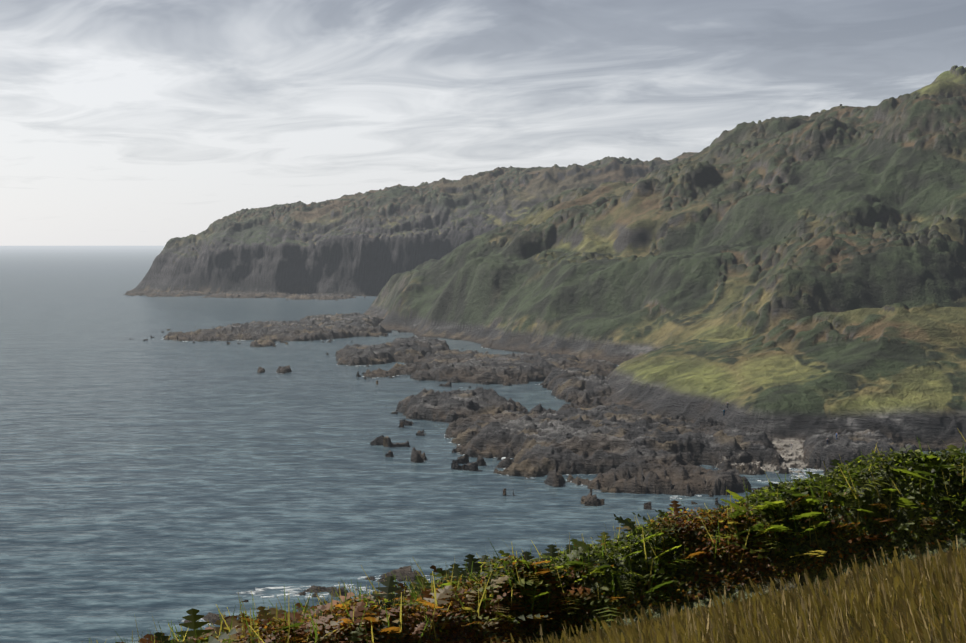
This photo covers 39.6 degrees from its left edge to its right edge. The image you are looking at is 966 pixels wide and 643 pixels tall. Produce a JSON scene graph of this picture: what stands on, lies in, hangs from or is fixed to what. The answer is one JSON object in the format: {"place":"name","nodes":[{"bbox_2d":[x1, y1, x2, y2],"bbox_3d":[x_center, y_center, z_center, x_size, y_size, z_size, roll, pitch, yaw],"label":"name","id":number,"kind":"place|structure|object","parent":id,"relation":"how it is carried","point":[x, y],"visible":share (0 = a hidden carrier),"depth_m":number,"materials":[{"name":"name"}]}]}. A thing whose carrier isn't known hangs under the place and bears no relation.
{"place":"outdoors","nodes":[
{"label":"outdoors","id":0,"kind":"place"},
{"bbox_2d":[0,246,965,642],"bbox_3d":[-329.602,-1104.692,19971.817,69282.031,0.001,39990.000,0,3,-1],"label":"sea","id":1,"kind":"structure","parent":0,"point":[162,480],"depth_m":292.06,"materials":[{"name":"blue liquid"}]},
{"bbox_2d":[199,340,823,629],"bbox_3d":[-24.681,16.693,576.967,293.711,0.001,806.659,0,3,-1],"label":"surf foam","id":2,"kind":"object","parent":1,"relation":"on","point":[288,589],"visible":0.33,"depth_m":195.46,"materials":[{"name":"white"}]},
{"bbox_2d":[0,0,965,245],"label":"sky","id":3,"kind":"structure","parent":0,"point":[123,122],"materials":[{"name":"grey"}]},
{"bbox_2d":[124,65,965,624],"bbox_3d":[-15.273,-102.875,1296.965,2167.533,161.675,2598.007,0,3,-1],"label":"terrain","id":4,"kind":"structure","parent":0,"point":[780,285],"depth_m":599.84,"materials":[{"name":"green plant"}]},
{"bbox_2d":[89,428,965,642],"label":"plants","id":5,"kind":"object","parent":4,"relation":"on","point":[401,605],"visible":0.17,"depth_m":23.61,"materials":[{"name":"green plant"}]},
{"bbox_2d":[176,448,965,642],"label":"shrubs","id":6,"kind":"object","parent":4,"relation":"on","point":[900,537],"visible":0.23,"depth_m":24.15,"materials":[{"name":"green plant"}]},
{"bbox_2d":[115,445,965,642],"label":"fern plants","id":7,"kind":"object","parent":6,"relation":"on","point":[389,583],"visible":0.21,"depth_m":24.16,"materials":[{"name":"green plant"}]},
{"bbox_2d":[485,537,965,642],"bbox_3d":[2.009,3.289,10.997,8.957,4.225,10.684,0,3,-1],"label":"grass seed stalks","id":8,"kind":"object","parent":4,"relation":"on","point":[720,632],"depth_m":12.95,"materials":[{"name":"brown plant"}]},
{"bbox_2d":[484,536,965,642],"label":"grass seed heads","id":9,"kind":"object","parent":8,"relation":"on","point":[856,632],"depth_m":12.52,"materials":[{"name":"brown plant"}]}
]}

